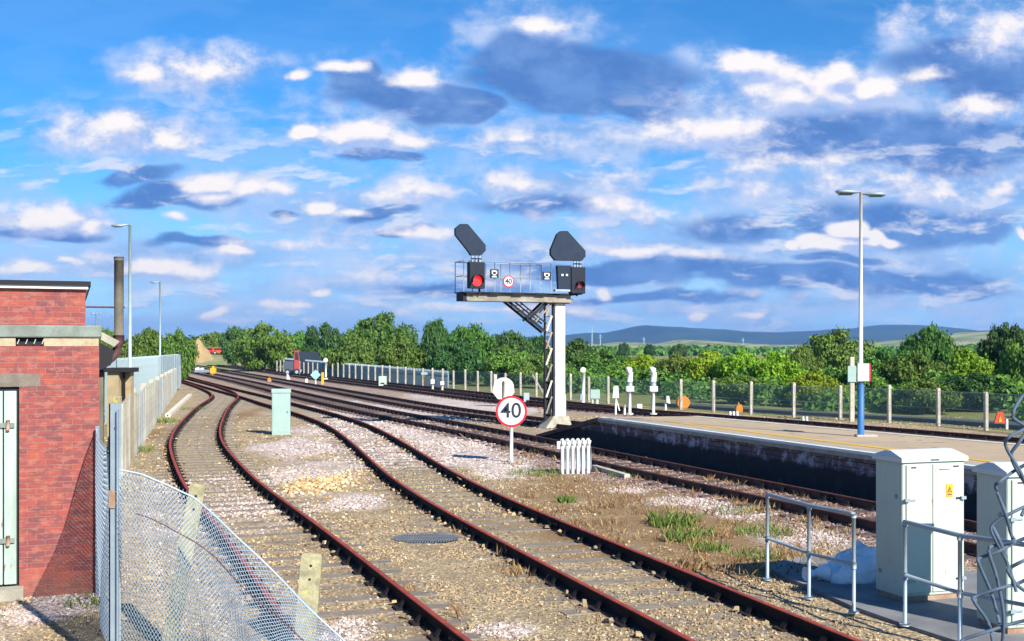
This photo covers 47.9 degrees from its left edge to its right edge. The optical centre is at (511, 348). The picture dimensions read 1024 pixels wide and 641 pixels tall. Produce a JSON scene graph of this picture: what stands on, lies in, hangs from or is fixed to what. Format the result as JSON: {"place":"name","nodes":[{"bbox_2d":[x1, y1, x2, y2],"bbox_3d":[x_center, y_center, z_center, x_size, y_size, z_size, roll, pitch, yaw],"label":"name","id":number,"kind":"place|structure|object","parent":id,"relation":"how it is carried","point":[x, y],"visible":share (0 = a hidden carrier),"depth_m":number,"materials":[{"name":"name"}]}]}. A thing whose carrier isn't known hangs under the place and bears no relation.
{"place":"outdoors","nodes":[
{"label":"outdoors","id":0,"kind":"place"},
{"bbox_2d":[195,354,282,365],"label":"terrain","id":1,"kind":"structure","parent":0,"point":[218,360],"depth_m":201.63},
{"bbox_2d":[259,467,394,509],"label":"yellow gravel","id":2,"kind":"structure","parent":0,"point":[318,481],"depth_m":24.69,"materials":[{"name":"yellow gravel"}]},
{"bbox_2d":[0,355,1023,640],"bbox_3d":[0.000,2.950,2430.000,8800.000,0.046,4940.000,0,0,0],"label":"ground","id":3,"kind":"structure","parent":0,"point":[450,567],"depth_m":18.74,"materials":[{"name":"beige gravel"}]},
{"bbox_2d":[0,280,119,601],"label":"brick building","id":4,"kind":"structure","parent":3,"relation":"on","point":[56,355],"depth_m":13.78,"materials":[{"name":"red brick"}]},
{"bbox_2d":[0,391,16,584],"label":"door","id":5,"kind":"structure","parent":4,"relation":"in","point":[9,425],"depth_m":13.58,"materials":[{"name":"paint"}]},
{"bbox_2d":[86,257,124,445],"bbox_3d":[-5.111,0.897,14.352,0.569,4.105,0.254,0,0,-27],"label":"flue pipe","id":6,"kind":"object","parent":4,"relation":"attached to","point":[118,307],"visible":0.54,"depth_m":14.45,"materials":[{"name":"metal"}]},
{"bbox_2d":[99,326,120,379],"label":"tree","id":7,"kind":"object","parent":3,"relation":"on","point":[108,332],"visible":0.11,"depth_m":109.50,"materials":[{"name":"green plant"}]},
{"bbox_2d":[104,367,138,464],"bbox_3d":[-9.880,1.715,29.150,0.660,2.470,0.700,0,0,0],"label":"equipment hut","id":8,"kind":"object","parent":3,"relation":"on","point":[120,381],"visible":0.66,"depth_m":29.00,"materials":[{"name":"beige"}]},
{"bbox_2d":[111,224,131,366],"bbox_3d":[-15.921,-1.075,47.000,0.835,8.049,0.300,0,0,0],"label":"lamp mast","id":9,"kind":"object","parent":3,"relation":"on","point":[129,308],"visible":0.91,"depth_m":46.95,"materials":[{"name":"grey metal"}]},
{"bbox_2d":[104,354,178,422],"bbox_3d":[-20.263,1.675,64.978,0.065,2.550,40.973,0,0,-12],"label":"palisade fence","id":10,"kind":"object","parent":3,"relation":"on","point":[149,367],"visible":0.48,"depth_m":59.05,"materials":[{"name":"grey metal"}]},
{"bbox_2d":[133,354,180,388],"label":"sheet hoarding","id":11,"kind":"object","parent":10,"relation":"attached to","point":[170,362],"visible":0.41,"depth_m":76.73,"materials":[{"name":"grey metal"}]},
{"bbox_2d":[122,327,163,362],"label":"tree","id":12,"kind":"object","parent":3,"relation":"on","point":[144,343],"visible":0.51,"depth_m":110.99,"materials":[{"name":"green plant"}]},
{"bbox_2d":[112,366,179,475],"bbox_3d":[-18.370,2.035,61.234,0.257,1.870,71.940,0,0,-15],"label":"paling fence","id":13,"kind":"object","parent":3,"relation":"on","point":[152,400],"visible":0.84,"depth_m":36.12,"materials":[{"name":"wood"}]},
{"bbox_2d":[150,281,160,354],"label":"lamp mast","id":14,"kind":"object","parent":3,"relation":"on","point":[159,316],"visible":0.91,"depth_m":87.95,"materials":[{"name":"grey metal"}]},
{"bbox_2d":[156,327,199,380],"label":"bush","id":15,"kind":"object","parent":3,"relation":"on","point":[176,343],"visible":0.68,"depth_m":103.38,"materials":[{"name":"green plant"}]},
{"bbox_2d":[165,394,191,416],"bbox_3d":[-17.442,2.880,60.690,0.220,0.140,22.742,0,0,-13],"label":"fallen post","id":16,"kind":"object","parent":3,"relation":"on","point":[174,409],"visible":0.96,"depth_m":56.21,"materials":[{"name":"beige paint"}]},
{"bbox_2d":[161,483,205,640],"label":"concrete post","id":17,"kind":"object","parent":3,"relation":"on","point":[197,490],"visible":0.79,"depth_m":11.23,"materials":[{"name":"beige concrete"}]},
{"bbox_2d":[194,367,209,373],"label":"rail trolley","id":18,"kind":"object","parent":3,"relation":"on","point":[198,370],"visible":0.77,"depth_m":132.16,"materials":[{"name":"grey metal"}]},
{"bbox_2d":[196,338,213,362],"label":"earth mound","id":19,"kind":"object","parent":3,"relation":"on","point":[205,355],"visible":0.56,"depth_m":203.71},
{"bbox_2d":[201,331,221,354],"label":"tree","id":20,"kind":"object","parent":3,"relation":"on","point":[210,339],"visible":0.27,"depth_m":228.28,"materials":[{"name":"green plant"}]},
{"bbox_2d":[95,403,345,640],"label":"collapsed fence","id":21,"kind":"object","parent":3,"relation":"on","point":[112,547],"visible":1,"depth_m":10.43,"materials":[{"name":"metal"}]},
{"bbox_2d":[121,333,321,359],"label":"distant wood","id":22,"kind":"object","parent":3,"relation":"on","point":[194,338],"visible":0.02,"depth_m":249.53,"materials":[{"name":"green plant"}]},
{"bbox_2d":[217,325,244,365],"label":"tree","id":23,"kind":"object","parent":3,"relation":"on","point":[224,341],"visible":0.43,"depth_m":189.08,"materials":[{"name":"green plant"}]},
{"bbox_2d":[228,320,297,370],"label":"tree","id":24,"kind":"object","parent":3,"relation":"on","point":[259,347],"visible":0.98,"depth_m":148.31,"materials":[{"name":"green plant"}]},
{"bbox_2d":[271,389,290,434],"bbox_3d":[-7.912,2.163,39.502,0.652,1.573,0.400,0,0,-8],"label":"location case","id":25,"kind":"object","parent":3,"relation":"on","point":[281,411],"visible":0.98,"depth_m":39.33,"materials":[{"name":"teal"}]},
{"bbox_2d":[273,395,288,431],"bbox_3d":[-7.920,2.213,39.315,0.532,1.273,0.029,0,0,-8],"label":"door","id":26,"kind":"structure","parent":25,"relation":"in","point":[280,402],"depth_m":39.32,"materials":[{"name":"teal metal"}]},
{"bbox_2d":[284,350,299,374],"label":"parked truck","id":27,"kind":"object","parent":3,"relation":"on","point":[289,366],"visible":0.91,"depth_m":128.67,"materials":[{"name":"red metal"}]},
{"bbox_2d":[289,329,305,358],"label":"tree","id":28,"kind":"object","parent":3,"relation":"on","point":[299,337],"visible":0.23,"depth_m":163.91,"materials":[{"name":"green plant"}]},
{"bbox_2d":[294,553,322,640],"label":"concrete post","id":29,"kind":"object","parent":3,"relation":"on","point":[310,579],"visible":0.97,"depth_m":11.18,"materials":[{"name":"beige concrete"}]},
{"bbox_2d":[299,352,322,372],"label":"parked van","id":30,"kind":"object","parent":3,"relation":"on","point":[303,356],"visible":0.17,"depth_m":135.26,"materials":[{"name":"metal"}]},
{"bbox_2d":[311,370,319,383],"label":"diamond sign","id":31,"kind":"object","parent":3,"relation":"on","point":[315,374],"visible":0.81,"depth_m":93.13,"materials":[{"name":"metal"}]},
{"bbox_2d":[300,321,341,359],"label":"tree","id":32,"kind":"object","parent":3,"relation":"on","point":[314,342],"visible":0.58,"depth_m":148.74,"materials":[{"name":"green plant"}]},
{"bbox_2d":[151,378,493,640],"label":"railway track","id":33,"kind":"structure","parent":3,"relation":"on","point":[436,624],"depth_m":17.71,"materials":[{"name":"brown metal"}]},
{"bbox_2d":[321,358,327,376],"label":"lamp standard","id":34,"kind":"object","parent":3,"relation":"on","point":[325,360],"visible":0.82,"depth_m":117.94,"materials":[{"name":"beige paint"}]},
{"bbox_2d":[321,332,376,370],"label":"bush","id":35,"kind":"object","parent":3,"relation":"on","point":[354,348],"visible":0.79,"depth_m":118.60,"materials":[{"name":"green plant"}]},
{"bbox_2d":[284,358,448,387],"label":"palisade fence","id":36,"kind":"object","parent":3,"relation":"on","point":[437,383],"visible":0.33,"depth_m":105.50,"materials":[{"name":"metal"}]},
{"bbox_2d":[338,310,420,363],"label":"tree","id":37,"kind":"object","parent":3,"relation":"on","point":[380,331],"visible":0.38,"depth_m":137.69,"materials":[{"name":"green plant"}]},
{"bbox_2d":[379,376,386,385],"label":"ground signal","id":38,"kind":"object","parent":3,"relation":"on","point":[382,380],"visible":0.97,"depth_m":89.80,"materials":[{"name":"white"}]},
{"bbox_2d":[195,365,581,428],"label":"railway track","id":39,"kind":"structure","parent":3,"relation":"on","point":[437,409],"depth_m":62.33,"materials":[{"name":"brown metal"}]},
{"bbox_2d":[375,334,425,368],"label":"bush","id":40,"kind":"object","parent":3,"relation":"on","point":[403,352],"visible":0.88,"depth_m":110.71,"materials":[{"name":"green plant"}]},
{"bbox_2d":[392,532,459,542],"bbox_3d":[-1.325,2.922,17.818,1.047,0.027,0.859,0,0,0],"label":"drain grate","id":41,"kind":"object","parent":3,"relation":"on","point":[428,537],"visible":1,"depth_m":17.77,"materials":[{"name":"metal"}]},
{"bbox_2d":[63,406,793,608],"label":"grass","id":42,"kind":"structure","parent":3,"relation":"on","point":[668,519],"depth_m":18.45,"materials":[{"name":"green plant"}]},
{"bbox_2d":[225,365,641,412],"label":"railway track","id":43,"kind":"structure","parent":3,"relation":"on","point":[453,390],"depth_m":79.86,"materials":[{"name":"brown metal"}]},
{"bbox_2d":[419,317,447,368],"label":"tree","id":44,"kind":"object","parent":3,"relation":"on","point":[434,335],"visible":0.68,"depth_m":110.96,"materials":[{"name":"green plant"}]},
{"bbox_2d":[425,339,483,383],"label":"bush","id":45,"kind":"object","parent":3,"relation":"on","point":[459,355],"visible":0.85,"depth_m":95.17,"materials":[{"name":"green plant"}]},
{"bbox_2d":[443,322,496,360],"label":"tree","id":46,"kind":"object","parent":3,"relation":"on","point":[475,336],"visible":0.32,"depth_m":105.09,"materials":[{"name":"green plant"}]},
{"bbox_2d":[160,433,807,639],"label":"ballast","id":47,"kind":"structure","parent":3,"relation":"on","point":[605,620],"depth_m":17.02,"materials":[{"name":"beige stone"}]},
{"bbox_2d":[493,377,513,398],"bbox_3d":[-0.429,2.215,58.322,1.118,1.510,0.140,0,0,0],"label":"signal board","id":48,"kind":"object","parent":3,"relation":"on","point":[503,387],"visible":0.9,"depth_m":58.35,"materials":[{"name":"beige paint"}]},
{"bbox_2d":[479,344,532,385],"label":"bush","id":49,"kind":"object","parent":3,"relation":"on","point":[502,360],"visible":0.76,"depth_m":88.79,"materials":[{"name":"green plant"}]},
{"bbox_2d":[496,396,526,462],"bbox_3d":[-0.017,2.109,29.842,0.812,1.782,0.105,0,0,0],"label":"speed sign","id":50,"kind":"object","parent":3,"relation":"on","point":[511,412],"visible":0.99,"depth_m":29.80,"materials":[{"name":"white metal"}]},
{"bbox_2d":[489,329,536,356],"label":"tree","id":51,"kind":"object","parent":3,"relation":"on","point":[515,341],"visible":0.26,"depth_m":105.06,"materials":[{"name":"green plant"}]},
{"bbox_2d":[454,224,585,428],"bbox_3d":[0.204,-0.714,42.122,5.170,7.429,1.270,0,0,-24],"label":"signal gantry","id":52,"kind":"object","parent":3,"relation":"on","point":[566,246],"visible":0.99,"depth_m":42.53,"materials":[{"name":"white metal"}]},
{"bbox_2d":[182,376,868,640],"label":"railway track","id":53,"kind":"structure","parent":3,"relation":"on","point":[632,616],"depth_m":15.96,"materials":[{"name":"brown metal"}]},
{"bbox_2d":[515,352,550,387],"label":"bush","id":54,"kind":"object","parent":3,"relation":"on","point":[534,365],"visible":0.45,"depth_m":85.46,"materials":[{"name":"green plant"}]},
{"bbox_2d":[528,334,550,358],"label":"tree","id":55,"kind":"object","parent":3,"relation":"on","point":[538,342],"visible":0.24,"depth_m":111.41,"materials":[{"name":"green plant"}]},
{"bbox_2d":[145,432,968,634],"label":"dry weeds","id":56,"kind":"object","parent":3,"relation":"on","point":[688,566],"visible":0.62,"depth_m":19.07,"materials":[{"name":"brown plant"}]},
{"bbox_2d":[557,438,590,473],"bbox_3d":[1.461,2.535,27.062,0.823,0.871,0.167,0,0,-12],"label":"fence","id":57,"kind":"object","parent":3,"relation":"on","point":[582,447],"visible":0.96,"depth_m":27.06,"materials":[{"name":"white paint"}]},
{"bbox_2d":[550,337,597,372],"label":"bush","id":58,"kind":"object","parent":3,"relation":"on","point":[574,347],"visible":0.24,"depth_m":99.07,"materials":[{"name":"green plant"}]},
{"bbox_2d":[189,369,976,559],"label":"railway track","id":59,"kind":"structure","parent":3,"relation":"on","point":[385,414],"depth_m":27.93,"materials":[{"name":"brown metal"}]},
{"bbox_2d":[580,367,585,402],"bbox_3d":[3.838,1.976,62.471,0.319,1.953,0.250,0,0,0],"label":"signal post","id":60,"kind":"object","parent":3,"relation":"on","point":[582,394],"visible":0.94,"depth_m":62.39,"materials":[{"name":"white metal"}]},
{"bbox_2d":[590,390,599,403],"bbox_3d":[4.341,2.548,60.341,0.503,0.804,0.350,0,0,0],"label":"point machine case","id":61,"kind":"object","parent":3,"relation":"on","point":[594,394],"visible":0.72,"depth_m":60.17,"materials":[{"name":"white metal"}]},
{"bbox_2d":[572,346,634,372],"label":"bush","id":62,"kind":"object","parent":3,"relation":"on","point":[607,357],"visible":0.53,"depth_m":92.99,"materials":[{"name":"green plant"}]},
{"bbox_2d":[591,465,629,478],"bbox_3d":[2.312,2.900,27.203,0.140,0.100,2.178,0,0,-16],"label":"fallen post","id":63,"kind":"object","parent":3,"relation":"on","point":[619,473],"visible":0.78,"depth_m":26.97,"materials":[{"name":"concrete"}]},
{"bbox_2d":[209,365,1023,443],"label":"railway track","id":64,"kind":"structure","parent":3,"relation":"on","point":[528,403],"depth_m":52.13,"materials":[{"name":"brown metal"}]},
{"bbox_2d":[618,342,630,355],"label":"tree","id":65,"kind":"object","parent":3,"relation":"on","point":[624,348],"visible":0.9,"depth_m":299.22,"materials":[{"name":"green plant"}]},
{"bbox_2d":[610,353,664,381],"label":"bush","id":66,"kind":"object","parent":3,"relation":"on","point":[642,360],"visible":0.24,"depth_m":81.17,"materials":[{"name":"green plant"}]},
{"bbox_2d":[643,343,654,356],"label":"tree","id":67,"kind":"object","parent":3,"relation":"on","point":[649,349],"visible":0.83,"depth_m":299.17,"materials":[{"name":"green plant"}]},
{"bbox_2d":[275,360,1023,430],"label":"chain link fence","id":68,"kind":"object","parent":3,"relation":"on","point":[938,397],"visible":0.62,"depth_m":51.85,"materials":[{"name":"grey metal"}]},
{"bbox_2d":[647,351,691,382],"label":"bush","id":69,"kind":"object","parent":3,"relation":"on","point":[675,363],"visible":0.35,"depth_m":76.79,"materials":[{"name":"green plant"}]},
{"bbox_2d":[667,344,687,356],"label":"tree","id":70,"kind":"object","parent":3,"relation":"on","point":[681,350],"visible":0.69,"depth_m":259.01,"materials":[{"name":"green plant"}]},
{"bbox_2d":[676,396,689,408],"bbox_3d":[8.379,2.636,56.489,0.659,0.659,0.600,0,0,0],"label":"cable drum","id":71,"kind":"object","parent":3,"relation":"on","point":[687,399],"visible":0.6,"depth_m":56.19,"materials":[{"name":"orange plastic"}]},
{"bbox_2d":[374,359,1023,420],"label":"undergrowth","id":72,"kind":"object","parent":3,"relation":"on","point":[591,371],"visible":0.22,"depth_m":66.06,"materials":[{"name":"green plant"}]},
{"bbox_2d":[420,343,977,355],"bbox_3d":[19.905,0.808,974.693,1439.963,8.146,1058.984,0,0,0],"label":"distant wood","id":73,"kind":"object","parent":3,"relation":"on","point":[721,349],"visible":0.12,"depth_m":470.47,"materials":[{"name":"green plant"}]},
{"bbox_2d":[426,416,976,566],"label":"ballast","id":74,"kind":"structure","parent":3,"relation":"on","point":[760,490],"depth_m":24.34,"materials":[{"name":"brown stone"}]},
{"bbox_2d":[680,349,725,386],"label":"bush","id":75,"kind":"object","parent":3,"relation":"on","point":[706,361],"visible":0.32,"depth_m":74.89,"materials":[{"name":"green plant"}]},
{"bbox_2d":[713,347,762,378],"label":"bush","id":76,"kind":"object","parent":3,"relation":"on","point":[736,362],"visible":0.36,"depth_m":73.02,"materials":[{"name":"green plant"}]},
{"bbox_2d":[709,373,769,402],"bbox_3d":[12.447,2.157,61.997,3.463,1.664,3.310,0,0,-27],"label":"bush","id":77,"kind":"object","parent":3,"relation":"on","point":[742,379],"visible":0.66,"depth_m":61.45,"materials":[{"name":"green plant"}]},
{"bbox_2d":[749,351,808,396],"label":"bush","id":78,"kind":"object","parent":3,"relation":"on","point":[778,365],"visible":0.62,"depth_m":67.05,"materials":[{"name":"green plant"}]},
{"bbox_2d":[536,416,1023,520],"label":"railway platform","id":79,"kind":"structure","parent":3,"relation":"on","point":[828,459],"depth_m":26.14,"materials":[{"name":"concrete"}]},
{"bbox_2d":[612,386,619,414],"bbox_3d":[3.165,1.563,34.952,0.233,0.874,0.060,0,0,0],"label":"platform sign","id":80,"kind":"object","parent":79,"relation":"on","point":[615,392],"visible":1,"depth_m":34.93,"materials":[{"name":"white metal"}]},
{"bbox_2d":[625,367,633,414],"bbox_3d":[3.603,1.283,35.294,0.253,1.473,0.240,0,0,0],"label":"monitor post","id":81,"kind":"object","parent":79,"relation":"on","point":[629,388],"visible":1,"depth_m":35.23,"materials":[{"name":"white metal"}]},
{"bbox_2d":[649,367,657,414],"bbox_3d":[4.328,1.283,35.294,0.253,1.473,0.240,0,0,0],"label":"monitor post","id":82,"kind":"object","parent":79,"relation":"on","point":[653,388],"visible":1,"depth_m":35.22,"materials":[{"name":"white paint"}]},
{"bbox_2d":[835,189,885,436],"bbox_3d":[7.956,-0.810,26.337,1.140,5.641,0.380,0,0,0],"label":"lamp post","id":83,"kind":"object","parent":79,"relation":"on","point":[863,372],"visible":1,"depth_m":26.23,"materials":[{"name":"white metal"}]},
{"bbox_2d":[783,345,826,370],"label":"tree","id":84,"kind":"object","parent":3,"relation":"on","point":[802,357],"visible":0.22,"depth_m":79.23,"materials":[{"name":"green plant"}]},
{"bbox_2d":[763,492,858,613],"bbox_3d":[3.476,2.369,13.667,0.182,1.142,2.137,0,0,-15],"label":"handrail","id":85,"kind":"object","parent":3,"relation":"on","point":[808,552],"visible":1,"depth_m":13.49,"materials":[{"name":"silver metal"}]},
{"bbox_2d":[784,369,848,403],"bbox_3d":[15.191,2.010,58.037,3.091,1.973,3.277,0,0,-28],"label":"bush","id":86,"kind":"object","parent":3,"relation":"on","point":[815,378],"visible":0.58,"depth_m":57.56,"materials":[{"name":"green plant"}]},
{"bbox_2d":[798,325,878,375],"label":"tree","id":87,"kind":"object","parent":3,"relation":"on","point":[831,349],"visible":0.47,"depth_m":82.41,"materials":[{"name":"green plant"}]},
{"bbox_2d":[655,402,1022,429],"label":"kerb","id":88,"kind":"structure","parent":3,"relation":"on","point":[835,415],"depth_m":48.09,"materials":[{"name":"concrete"}]},
{"bbox_2d":[848,357,855,421],"bbox_3d":[13.711,1.653,46.554,0.340,2.634,0.210,0,0,0],"label":"signed post","id":89,"kind":"object","parent":3,"relation":"on","point":[851,373],"visible":0.9,"depth_m":46.50,"materials":[{"name":"concrete"}]},
{"bbox_2d":[832,359,888,397],"bbox_3d":[18.056,1.763,59.953,3.248,2.492,3.435,0,0,26],"label":"bush","id":90,"kind":"object","parent":3,"relation":"on","point":[841,376],"visible":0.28,"depth_m":59.39,"materials":[{"name":"green plant"}]},
{"bbox_2d":[857,346,913,374],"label":"tree","id":91,"kind":"object","parent":3,"relation":"on","point":[880,355],"visible":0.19,"depth_m":75.28,"materials":[{"name":"green plant"}]},
{"bbox_2d":[877,349,952,386],"bbox_3d":[21.763,1.514,61.932,3.918,3.012,3.913,0,0,-4],"label":"bush","id":92,"kind":"object","parent":3,"relation":"on","point":[909,368],"visible":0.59,"depth_m":61.21,"materials":[{"name":"green plant"}]},
{"bbox_2d":[891,377,968,413],"bbox_3d":[18.662,2.128,52.029,3.019,1.725,3.256,0,0,-33],"label":"bush","id":93,"kind":"object","parent":3,"relation":"on","point":[925,383],"visible":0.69,"depth_m":51.55,"materials":[{"name":"green plant"}]},
{"bbox_2d":[897,321,964,366],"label":"tree","id":94,"kind":"object","parent":3,"relation":"on","point":[934,346],"visible":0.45,"depth_m":82.81,"materials":[{"name":"green plant"}]},
{"bbox_2d":[945,346,998,380],"bbox_3d":[25.189,1.445,64.086,3.972,3.159,3.447,0,0,3],"label":"bush","id":95,"kind":"object","parent":3,"relation":"on","point":[966,361],"visible":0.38,"depth_m":63.18,"materials":[{"name":"green plant"}]},
{"bbox_2d":[938,370,1013,411],"bbox_3d":[21.801,1.992,53.989,3.496,2.011,3.378,0,0,-16],"label":"bush","id":96,"kind":"object","parent":3,"relation":"on","point":[962,383],"visible":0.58,"depth_m":53.27,"materials":[{"name":"green plant"}]},
{"bbox_2d":[994,412,1004,422],"bbox_3d":[18.264,2.662,43.171,0.408,0.576,0.120,0,0,0],"label":"warning board","id":97,"kind":"object","parent":3,"relation":"on","point":[999,417],"visible":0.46,"depth_m":43.13,"materials":[{"name":"orange"}]},
{"bbox_2d":[977,322,1023,379],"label":"tree","id":98,"kind":"object","parent":3,"relation":"on","point":[992,347],"visible":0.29,"depth_m":65.47,"materials":[{"name":"green plant"}]},
{"bbox_2d":[996,336,1023,403],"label":"bush","id":99,"kind":"object","parent":3,"relation":"on","point":[1011,361],"visible":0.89,"depth_m":55.39,"materials":[{"name":"green plant"}]},
{"bbox_2d":[0,0,1023,342],"label":"sky","id":100,"kind":"structure","parent":0,"point":[291,165],"materials":[{"name":"blue"}]},
{"bbox_2d":[419,325,1014,345],"bbox_3d":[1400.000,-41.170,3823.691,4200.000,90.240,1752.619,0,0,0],"label":"hills","id":101,"kind":"structure","parent":0,"point":[650,334],"depth_m":3519.47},
{"bbox_2d":[550,332,998,347],"bbox_3d":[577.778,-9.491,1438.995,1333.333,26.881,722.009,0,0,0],"label":"hills","id":102,"kind":"structure","parent":0,"point":[965,338],"depth_m":1418.46,"materials":[{"name":"green plant"}]},
{"bbox_2d":[693,404,1017,423],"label":"road","id":103,"kind":"structure","parent":0,"point":[866,414],"depth_m":51.00,"materials":[{"name":"grey asphalt"}]},
{"bbox_2d":[758,555,1023,640],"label":"path","id":104,"kind":"structure","parent":0,"point":[937,618],"depth_m":12.96,"materials":[{"name":"grey concrete"}]},
{"bbox_2d":[802,541,875,584],"bbox_3d":[4.245,2.666,14.463,1.216,0.490,0.643,0,0,-14],"label":"sack","id":105,"kind":"object","parent":104,"relation":"on","point":[835,572],"visible":0.62,"depth_m":14.31,"materials":[{"name":"blue plastic"}]},
{"bbox_2d":[872,448,967,601],"bbox_3d":[4.787,2.040,13.515,0.920,1.720,0.575,0,0,-18],"label":"relay cabinet","id":106,"kind":"object","parent":104,"relation":"on","point":[925,486],"visible":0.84,"depth_m":13.29,"materials":[{"name":"grey metal"}]},
{"bbox_2d":[899,520,1023,640],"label":"handrail","id":107,"kind":"object","parent":104,"relation":"on","point":[960,592],"visible":0.99,"depth_m":11.29,"materials":[{"name":"silver metal"}]},
{"bbox_2d":[972,461,1023,633],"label":"relay cabinet","id":108,"kind":"object","parent":104,"relation":"on","point":[1010,490],"visible":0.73,"depth_m":11.79,"materials":[{"name":"grey metal"}]},
{"bbox_2d":[960,392,1023,640],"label":"torn fence edge","id":109,"kind":"object","parent":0,"point":[999,544],"visible":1,"depth_m":1.62,"materials":[{"name":"metal"}]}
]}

